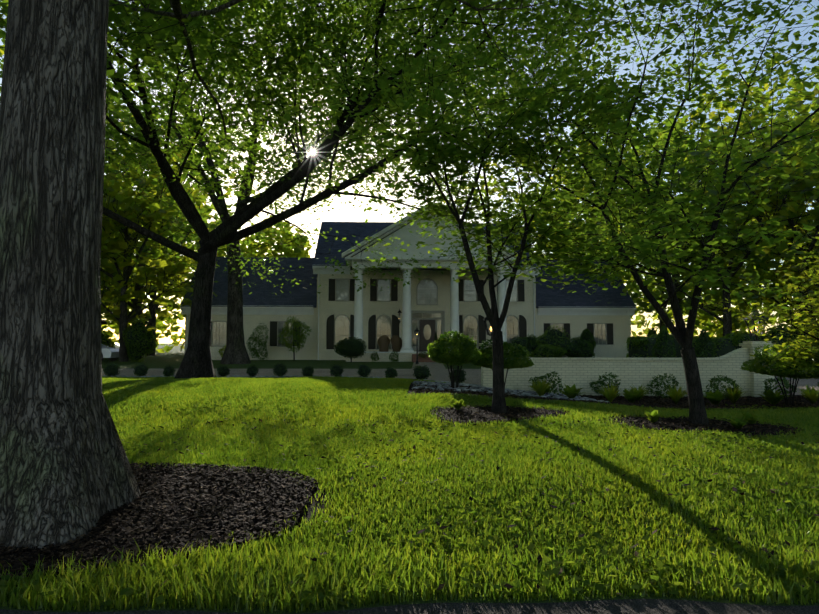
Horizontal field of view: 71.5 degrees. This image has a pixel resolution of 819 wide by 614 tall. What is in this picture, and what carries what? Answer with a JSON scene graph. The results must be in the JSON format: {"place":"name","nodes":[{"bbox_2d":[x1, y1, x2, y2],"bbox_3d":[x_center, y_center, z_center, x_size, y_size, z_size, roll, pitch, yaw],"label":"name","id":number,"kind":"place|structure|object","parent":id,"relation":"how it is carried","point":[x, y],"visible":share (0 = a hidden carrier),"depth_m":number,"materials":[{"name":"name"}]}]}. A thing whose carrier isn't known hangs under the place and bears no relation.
{"place":"outdoors","nodes":[
{"label":"outdoors","id":0,"kind":"place"},
{"bbox_2d":[184,270,630,361],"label":"house","id":1,"kind":"structure","parent":0,"point":[578,325],"depth_m":40.06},
{"bbox_2d":[181,214,635,307],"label":"house roof","id":2,"kind":"structure","parent":1,"relation":"attached to","point":[264,289],"depth_m":41.99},
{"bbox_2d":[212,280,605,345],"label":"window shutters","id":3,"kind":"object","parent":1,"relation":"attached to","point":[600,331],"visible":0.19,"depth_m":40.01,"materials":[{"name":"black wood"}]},
{"bbox_2d":[211,278,606,350],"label":"house frames","id":4,"kind":"structure","parent":1,"relation":"attached to","point":[435,319],"depth_m":39.94,"materials":[{"name":"wood"}]},
{"bbox_2d":[210,279,613,348],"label":"window shutters","id":5,"kind":"object","parent":1,"relation":"attached to","point":[395,327],"visible":0.58,"depth_m":39.96,"materials":[{"name":"black wood"}]},
{"bbox_2d":[419,320,434,350],"bbox_3d":[1.250,1.989,39.918,1.120,2.200,0.060,0,-4,-3],"label":"house door","id":6,"kind":"structure","parent":1,"relation":"attached to","point":[423,343],"depth_m":39.89,"materials":[{"name":"brown wood"}]},
{"bbox_2d":[352,266,508,351],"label":"columns","id":7,"kind":"structure","parent":1,"relation":"attached to","point":[406,316],"depth_m":36.79,"materials":[{"name":"white paint"}]},
{"bbox_2d":[0,344,818,613],"bbox_3d":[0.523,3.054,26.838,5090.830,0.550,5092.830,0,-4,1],"label":"lawn","id":8,"kind":"structure","parent":0,"point":[173,356],"depth_m":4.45,"materials":[{"name":"green plant"}]},
{"bbox_2d":[0,0,105,148],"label":"tree","id":9,"kind":"object","parent":8,"relation":"on","point":[2,51],"depth_m":35.90,"materials":[{"name":"green plant"}]},
{"bbox_2d":[0,83,145,184],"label":"tree","id":10,"kind":"object","parent":8,"relation":"on","point":[111,143],"depth_m":36.51,"materials":[{"name":"green plant"}]},
{"bbox_2d":[101,320,106,327],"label":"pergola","id":11,"kind":"object","parent":8,"relation":"on","point":[103,322],"visible":0.06,"depth_m":40.73,"materials":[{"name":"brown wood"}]},
{"bbox_2d":[101,328,114,358],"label":"hedge","id":12,"kind":"object","parent":8,"relation":"on","point":[109,339],"depth_m":37.73,"materials":[{"name":"green plant"}]},
{"bbox_2d":[101,343,118,357],"bbox_3d":[-21.144,2.681,36.863,4.710,1.170,1.805,0,-4,1],"label":"parked car","id":13,"kind":"object","parent":8,"relation":"on","point":[110,352],"visible":0.22,"depth_m":36.06,"materials":[{"name":"white metal"}]},
{"bbox_2d":[102,354,117,360],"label":"parked car tyres","id":14,"kind":"object","parent":13,"relation":"attached to","point":[112,359],"visible":0.12,"depth_m":37.53,"materials":[{"name":"black rubber"}]},
{"bbox_2d":[103,363,119,376],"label":"boxwood shrub","id":15,"kind":"object","parent":8,"relation":"on","point":[115,371],"depth_m":22.46,"materials":[{"name":"green plant"}]},
{"bbox_2d":[0,49,270,321],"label":"tree","id":16,"kind":"object","parent":8,"relation":"on","point":[204,219],"depth_m":44.74,"materials":[{"name":"green plant"}]},
{"bbox_2d":[122,316,156,361],"bbox_3d":[-17.405,2.204,36.517,2.067,3.195,2.142,0,-4,1],"label":"shrub","id":17,"kind":"object","parent":8,"relation":"on","point":[148,351],"depth_m":36.06,"materials":[{"name":"green plant"}]},
{"bbox_2d":[100,126,216,361],"bbox_3d":[-21.362,-4.132,36.468,17.864,15.402,15.630,0,-4,1],"label":"tree","id":18,"kind":"object","parent":8,"relation":"on","point":[117,245],"depth_m":36.24,"materials":[{"name":"green plant"}]},
{"bbox_2d":[0,461,333,585],"bbox_3d":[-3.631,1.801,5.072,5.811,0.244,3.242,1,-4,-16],"label":"mulch bed","id":19,"kind":"object","parent":8,"relation":"on","point":[309,515],"visible":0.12,"depth_m":4.88,"materials":[{"name":"brown wood"}]},
{"bbox_2d":[101,104,259,355],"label":"tree","id":20,"kind":"object","parent":8,"relation":"on","point":[203,214],"depth_m":52.95,"materials":[{"name":"green plant"}]},
{"bbox_2d":[101,176,311,352],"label":"treeline","id":21,"kind":"object","parent":8,"relation":"on","point":[161,326],"visible":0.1,"depth_m":70.56,"materials":[{"name":"green plant"}]},
{"bbox_2d":[218,345,225,356],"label":"lime shrub leaves","id":22,"kind":"object","parent":8,"relation":"on","point":[222,350],"visible":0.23,"depth_m":37.40,"materials":[{"name":"green plant"}]},
{"bbox_2d":[217,365,230,376],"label":"boxwood shrub","id":23,"kind":"object","parent":8,"relation":"on","point":[224,370],"depth_m":22.38,"materials":[{"name":"green plant"}]},
{"bbox_2d":[246,323,268,359],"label":"dark shrub leaves","id":24,"kind":"object","parent":8,"relation":"on","point":[254,349],"visible":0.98,"depth_m":38.66,"materials":[{"name":"green plant"}]},
{"bbox_2d":[102,376,445,382],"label":"driveway","id":25,"kind":"structure","parent":8,"relation":"on","point":[247,378],"depth_m":18.11,"materials":[{"name":"grey concrete"}]},
{"bbox_2d":[272,362,287,376],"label":"boxwood shrub","id":26,"kind":"object","parent":8,"relation":"on","point":[280,372],"depth_m":22.38,"materials":[{"name":"green plant"}]},
{"bbox_2d":[277,316,311,360],"bbox_3d":[-7.800,2.105,38.100,2.393,2.977,1.958,0,-4,1],"label":"small tree","id":27,"kind":"object","parent":8,"relation":"on","point":[293,332],"depth_m":38.07,"materials":[{"name":"green plant"}]},
{"bbox_2d":[106,0,512,363],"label":"tall tree","id":28,"kind":"object","parent":8,"relation":"on","point":[235,351],"depth_m":33.40,"materials":[{"name":"green plant"}]},
{"bbox_2d":[329,364,343,376],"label":"boxwood shrub","id":29,"kind":"object","parent":8,"relation":"on","point":[337,369],"depth_m":22.29,"materials":[{"name":"green plant"}]},
{"bbox_2d":[0,0,695,548],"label":"oak tree","id":30,"kind":"object","parent":8,"relation":"on","point":[66,472],"depth_m":4.85,"materials":[{"name":"plant"}]},
{"bbox_2d":[333,337,366,361],"bbox_3d":[-3.674,2.609,35.044,2.118,1.582,1.924,0,-4,1],"label":"topiary shrub","id":31,"kind":"object","parent":8,"relation":"on","point":[336,350],"depth_m":34.57,"materials":[{"name":"green plant"}]},
{"bbox_2d":[357,363,371,376],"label":"boxwood shrub","id":32,"kind":"object","parent":8,"relation":"on","point":[366,371],"depth_m":21.98,"materials":[{"name":"green plant"}]},
{"bbox_2d":[370,352,379,361],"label":"porch shrub leaves","id":33,"kind":"object","parent":8,"relation":"on","point":[372,356],"visible":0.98,"depth_m":35.50,"materials":[{"name":"green plant"}]},
{"bbox_2d":[389,351,398,361],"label":"porch shrub leaves","id":34,"kind":"object","parent":8,"relation":"on","point":[394,359],"visible":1,"depth_m":35.60,"materials":[{"name":"green plant"}]},
{"bbox_2d":[180,206,635,359],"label":"house trim","id":35,"kind":"structure","parent":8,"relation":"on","point":[404,235],"depth_m":37.03,"materials":[{"name":"white paint"}]},
{"bbox_2d":[377,335,401,351],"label":"wicker chairs","id":36,"kind":"object","parent":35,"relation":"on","point":[383,342],"visible":0.98,"depth_m":37.95,"materials":[{"name":"brown wicker"}]},
{"bbox_2d":[0,0,818,378],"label":"maple tree","id":37,"kind":"object","parent":8,"relation":"on","point":[202,39],"depth_m":20.35,"materials":[{"name":"green plant"}]},
{"bbox_2d":[0,537,818,612],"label":"grass blades","id":38,"kind":"object","parent":8,"relation":"on","point":[287,564],"depth_m":3.70,"materials":[{"name":"green plant"}]},
{"bbox_2d":[0,515,818,605],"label":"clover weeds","id":39,"kind":"object","parent":8,"relation":"on","point":[419,573],"visible":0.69,"depth_m":3.73,"materials":[{"name":"green plant"}]},
{"bbox_2d":[412,365,430,379],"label":"boxwood shrub","id":40,"kind":"object","parent":8,"relation":"on","point":[424,372],"depth_m":18.83,"materials":[{"name":"green plant"}]},
{"bbox_2d":[418,351,427,357],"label":"porch shrub leaves","id":41,"kind":"object","parent":8,"relation":"on","point":[424,355],"visible":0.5,"depth_m":35.57,"materials":[{"name":"green plant"}]},
{"bbox_2d":[412,354,434,361],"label":"house steps","id":42,"kind":"structure","parent":8,"relation":"on","point":[423,359],"depth_m":35.25,"materials":[{"name":"red brick"}]},
{"bbox_2d":[448,367,465,382],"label":"boxwood shrub","id":43,"kind":"object","parent":8,"relation":"on","point":[462,374],"depth_m":17.54,"materials":[{"name":"green plant"}]},
{"bbox_2d":[102,378,818,431],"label":"grass","id":44,"kind":"structure","parent":8,"relation":"on","point":[369,401],"depth_m":10.47,"materials":[{"name":"green plant"}]},
{"bbox_2d":[103,386,818,587],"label":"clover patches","id":45,"kind":"object","parent":8,"relation":"on","point":[492,538],"visible":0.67,"depth_m":5.41,"materials":[{"name":"green plant"}]},
{"bbox_2d":[238,8,701,412],"bbox_3d":[1.058,-1.431,9.505,6.940,6.661,5.091,0,-4,1],"label":"dogwood tree","id":46,"kind":"object","parent":8,"relation":"on","point":[535,100],"depth_m":9.12,"materials":[{"name":"green plant"}]},
{"bbox_2d":[430,406,565,425],"bbox_3d":[1.566,1.827,9.693,2.544,0.105,1.723,1,-4,-17],"label":"mulch bed","id":47,"kind":"object","parent":8,"relation":"on","point":[468,418],"visible":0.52,"depth_m":9.48,"materials":[{"name":"brown wood"}]},
{"bbox_2d":[510,334,540,353],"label":"shrub","id":48,"kind":"object","parent":8,"relation":"on","point":[524,338],"depth_m":37.42,"materials":[{"name":"green plant"}]},
{"bbox_2d":[526,337,531,355],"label":"slim shrub","id":49,"kind":"object","parent":8,"relation":"on","point":[529,346],"depth_m":35.77,"materials":[{"name":"green plant"}]},
{"bbox_2d":[529,344,566,357],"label":"shrub","id":50,"kind":"object","parent":8,"relation":"on","point":[551,347],"depth_m":35.31,"materials":[{"name":"green plant"}]},
{"bbox_2d":[439,119,657,255],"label":"tree","id":51,"kind":"object","parent":8,"relation":"on","point":[516,199],"depth_m":54.92,"materials":[{"name":"green plant"}]},
{"bbox_2d":[316,0,818,424],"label":"dogwood tree","id":52,"kind":"object","parent":8,"relation":"on","point":[645,248],"depth_m":8.82,"materials":[{"name":"green plant"}]},
{"bbox_2d":[565,336,594,357],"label":"shrub","id":53,"kind":"object","parent":8,"relation":"on","point":[569,355],"depth_m":36.17,"materials":[{"name":"green plant"}]},
{"bbox_2d":[580,328,595,352],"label":"shrub","id":54,"kind":"object","parent":8,"relation":"on","point":[592,337],"depth_m":38.97,"materials":[{"name":"green plant"}]},
{"bbox_2d":[414,305,768,363],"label":"wall lanterns","id":55,"kind":"object","parent":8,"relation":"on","point":[485,319],"depth_m":16.84,"materials":[{"name":"black metal"}]},
{"bbox_2d":[407,382,818,409],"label":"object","id":56,"kind":"structure","parent":8,"relation":"on","point":[410,389],"depth_m":13.16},
{"bbox_2d":[411,381,608,402],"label":"bed rocks","id":57,"kind":"object","parent":56,"relation":"on","point":[472,388],"visible":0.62,"depth_m":14.24,"materials":[{"name":"grey stone"}]},
{"bbox_2d":[589,372,620,396],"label":"shrub leaves","id":58,"kind":"object","parent":56,"relation":"on","point":[601,383],"visible":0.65,"depth_m":16.06,"materials":[{"name":"green plant"}]},
{"bbox_2d":[529,383,792,404],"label":"small plants","id":59,"kind":"object","parent":56,"relation":"on","point":[717,397],"visible":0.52,"depth_m":13.46,"materials":[{"name":"green plant"}]},
{"bbox_2d":[646,373,678,397],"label":"shrub leaves","id":60,"kind":"object","parent":56,"relation":"on","point":[661,378],"visible":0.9,"depth_m":15.98,"materials":[{"name":"green plant"}]},
{"bbox_2d":[531,378,818,403],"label":"plants","id":61,"kind":"object","parent":56,"relation":"on","point":[733,396],"visible":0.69,"depth_m":13.43,"materials":[{"name":"green plant"}]},
{"bbox_2d":[705,375,738,399],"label":"shrub leaves","id":62,"kind":"object","parent":56,"relation":"on","point":[724,379],"visible":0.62,"depth_m":15.63,"materials":[{"name":"green plant"}]},
{"bbox_2d":[741,344,818,405],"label":"vase shrub","id":63,"kind":"object","parent":56,"relation":"on","point":[752,365],"depth_m":12.78,"materials":[{"name":"green plant"}]},
{"bbox_2d":[752,344,818,372],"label":"vase shrub leaves","id":64,"kind":"object","parent":63,"relation":"attached to","point":[760,355],"visible":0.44,"depth_m":12.92,"materials":[{"name":"green plant"}]},
{"bbox_2d":[764,377,796,398],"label":"shrub leaves","id":65,"kind":"object","parent":56,"relation":"on","point":[786,383],"visible":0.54,"depth_m":15.56,"materials":[{"name":"green plant"}]},
{"bbox_2d":[411,381,818,409],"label":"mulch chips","id":66,"kind":"object","parent":8,"relation":"on","point":[748,402],"depth_m":13.29,"materials":[{"name":"brown wood"}]},
{"bbox_2d":[427,335,482,387],"bbox_3d":[1.118,1.350,13.768,1.398,1.346,1.435,0,-4,1],"label":"vase shrub","id":67,"kind":"object","parent":66,"relation":"on","point":[473,354],"depth_m":13.46,"materials":[{"name":"green plant"}]},
{"bbox_2d":[433,331,476,355],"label":"vase shrub leaves","id":68,"kind":"object","parent":67,"relation":"attached to","point":[454,335],"visible":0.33,"depth_m":13.61,"materials":[{"name":"green plant"}]},
{"bbox_2d":[472,343,534,387],"bbox_3d":[2.350,1.564,14.617,1.803,1.305,1.819,0,-4,1],"label":"vase shrub","id":69,"kind":"object","parent":66,"relation":"on","point":[521,363],"depth_m":14.26,"materials":[{"name":"green plant"}]},
{"bbox_2d":[480,339,526,364],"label":"vase shrub leaves","id":70,"kind":"object","parent":69,"relation":"attached to","point":[484,345],"visible":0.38,"depth_m":14.38,"materials":[{"name":"green plant"}]},
{"bbox_2d":[529,371,562,393],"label":"shrub leaves","id":71,"kind":"object","parent":66,"relation":"on","point":[553,385],"visible":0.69,"depth_m":15.87,"materials":[{"name":"green plant"}]},
{"bbox_2d":[430,405,802,436],"bbox_3d":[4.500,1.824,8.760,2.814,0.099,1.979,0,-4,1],"label":"mulch bed","id":72,"kind":"object","parent":8,"relation":"on","point":[693,429],"visible":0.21,"depth_m":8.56,"materials":[{"name":"brown wood"}]},
{"bbox_2d":[449,399,759,428],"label":"small plants","id":73,"kind":"object","parent":72,"relation":"on","point":[740,421],"visible":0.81,"depth_m":8.77,"materials":[{"name":"green plant"}]},
{"bbox_2d":[479,341,775,396],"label":"garden wall","id":74,"kind":"structure","parent":8,"relation":"on","point":[583,373],"depth_m":16.61,"materials":[{"name":"paint"}]},
{"bbox_2d":[626,336,657,357],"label":"hedge","id":75,"kind":"object","parent":8,"relation":"on","point":[632,351],"depth_m":29.42,"materials":[{"name":"green plant"}]},
{"bbox_2d":[647,328,656,336],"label":"shrub","id":76,"kind":"object","parent":8,"relation":"on","point":[651,332],"depth_m":39.03,"materials":[{"name":"green plant"}]},
{"bbox_2d":[553,97,760,330],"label":"tree","id":77,"kind":"object","parent":8,"relation":"on","point":[643,209],"depth_m":56.71,"materials":[{"name":"green plant"}]},
{"bbox_2d":[520,102,818,327],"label":"tree","id":78,"kind":"object","parent":8,"relation":"on","point":[658,287],"depth_m":46.17,"materials":[{"name":"green plant"}]},
{"bbox_2d":[649,333,692,357],"bbox_3d":[13.871,2.297,30.215,2.025,1.857,1.965,0,-4,1],"label":"hedge","id":79,"kind":"object","parent":8,"relation":"on","point":[678,350],"depth_m":29.40,"materials":[{"name":"green plant"}]},
{"bbox_2d":[552,168,818,337],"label":"treeline","id":80,"kind":"object","parent":8,"relation":"on","point":[642,321],"visible":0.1,"depth_m":66.33,"materials":[{"name":"green plant"}]},
{"bbox_2d":[568,110,818,338],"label":"tree","id":81,"kind":"object","parent":8,"relation":"on","point":[755,212],"depth_m":35.68,"materials":[{"name":"green plant"}]},
{"bbox_2d":[692,338,696,353],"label":"hedge","id":82,"kind":"object","parent":8,"relation":"on","point":[694,340],"depth_m":29.41,"materials":[{"name":"green plant"}]},
{"bbox_2d":[711,336,737,357],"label":"hedge","id":83,"kind":"object","parent":8,"relation":"on","point":[729,347],"depth_m":29.21,"materials":[{"name":"green plant"}]},
{"bbox_2d":[647,59,818,325],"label":"tree","id":84,"kind":"object","parent":8,"relation":"on","point":[799,187],"depth_m":39.97,"materials":[{"name":"green plant"}]},
{"bbox_2d":[723,332,770,348],"bbox_3d":[17.593,2.235,29.809,2.007,1.924,1.921,0,-4,1],"label":"hedge","id":85,"kind":"object","parent":8,"relation":"on","point":[742,334],"depth_m":29.14,"materials":[{"name":"green plant"}]},
{"bbox_2d":[677,72,818,322],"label":"tree","id":86,"kind":"object","parent":8,"relation":"on","point":[781,228],"depth_m":49.37,"materials":[{"name":"green plant"}]},
{"bbox_2d":[700,60,818,220],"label":"tree","id":87,"kind":"object","parent":8,"relation":"on","point":[794,149],"depth_m":30.38,"materials":[{"name":"green plant"}]},
{"bbox_2d":[706,225,818,375],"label":"dogwood tree","id":88,"kind":"object","parent":8,"relation":"on","point":[814,301],"depth_m":12.59,"materials":[{"name":"green plant"}]},
{"bbox_2d":[738,156,818,319],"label":"tree","id":89,"kind":"object","parent":8,"relation":"on","point":[779,261],"depth_m":61.76,"materials":[{"name":"green plant"}]},
{"bbox_2d":[767,337,794,364],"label":"hedge","id":90,"kind":"object","parent":8,"relation":"on","point":[783,338],"depth_m":29.00,"materials":[{"name":"green plant"}]},
{"bbox_2d":[766,323,797,342],"bbox_3d":[20.030,2.061,30.901,2.799,2.418,2.109,2,-4,-29],"label":"tree","id":91,"kind":"object","parent":8,"relation":"on","point":[776,327],"depth_m":30.47,"materials":[{"name":"green plant"}]},
{"bbox_2d":[791,313,818,359],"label":"tree","id":92,"kind":"object","parent":8,"relation":"on","point":[797,320],"depth_m":30.67,"materials":[{"name":"green plant"}]},
{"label":"gravel rock band","id":93,"kind":"object","parent":8,"relation":"on","visible":0},
{"bbox_2d":[133,363,148,376],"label":"boxwood shrub","id":94,"kind":"object","parent":93,"relation":"on","point":[146,370],"depth_m":22.54,"materials":[{"name":"green plant"}]},
{"bbox_2d":[103,375,480,385],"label":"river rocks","id":95,"kind":"object","parent":93,"relation":"on","point":[278,376],"visible":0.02,"depth_m":22.38,"materials":[{"name":"grey stone"}]},
{"bbox_2d":[163,365,175,375],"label":"boxwood shrub","id":96,"kind":"object","parent":95,"relation":"on","point":[171,374],"depth_m":22.55,"materials":[{"name":"green plant"}]},
{"bbox_2d":[246,365,258,376],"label":"boxwood shrub","id":97,"kind":"object","parent":95,"relation":"on","point":[256,372],"depth_m":22.46,"materials":[{"name":"green plant"}]},
{"bbox_2d":[301,366,313,376],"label":"boxwood shrub","id":98,"kind":"object","parent":95,"relation":"on","point":[303,369],"depth_m":22.27,"materials":[{"name":"green plant"}]},
{"bbox_2d":[384,367,397,377],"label":"boxwood shrub","id":99,"kind":"object","parent":95,"relation":"on","point":[386,374],"depth_m":20.61,"materials":[{"name":"green plant"}]},
{"bbox_2d":[0,599,818,613],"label":"road","id":100,"kind":"structure","parent":0,"point":[644,606],"depth_m":3.40,"materials":[{"name":"grey asphalt"}]},
{"bbox_2d":[0,0,818,343],"label":"sky","id":101,"kind":"structure","parent":0,"point":[345,214],"materials":[{"name":"white"}]},
{"bbox_2d":[365,268,487,270],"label":"house porch ceiling","id":102,"kind":"structure","parent":0,"point":[442,269],"depth_m":39.68,"materials":[{"name":"white paint"}]},
{"bbox_2d":[412,362,445,368],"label":"front path","id":103,"kind":"structure","parent":0,"point":[433,365],"depth_m":30.91,"materials":[{"name":"grey concrete"}]},
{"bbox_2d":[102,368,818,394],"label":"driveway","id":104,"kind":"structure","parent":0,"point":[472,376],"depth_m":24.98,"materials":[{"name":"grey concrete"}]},
{"bbox_2d":[651,326,676,357],"bbox_3d":[12.122,2.024,27.119,1.067,2.371,1.114,0,-4,1],"label":"arborvitae shrub","id":105,"kind":"object","parent":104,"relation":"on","point":[662,346],"depth_m":26.87,"materials":[{"name":"green plant"}]},
{"bbox_2d":[694,328,715,357],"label":"arborvitae shrub","id":106,"kind":"object","parent":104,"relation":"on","point":[700,335],"depth_m":27.81,"materials":[{"name":"green plant"}]},
{"bbox_2d":[535,325,573,357],"bbox_3d":[9.538,2.474,37.466,2.760,2.694,2.643,0,-4,1],"label":"shrub","id":107,"kind":"object","parent":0,"point":[556,338],"depth_m":36.92,"materials":[{"name":"green plant"}]}
]}

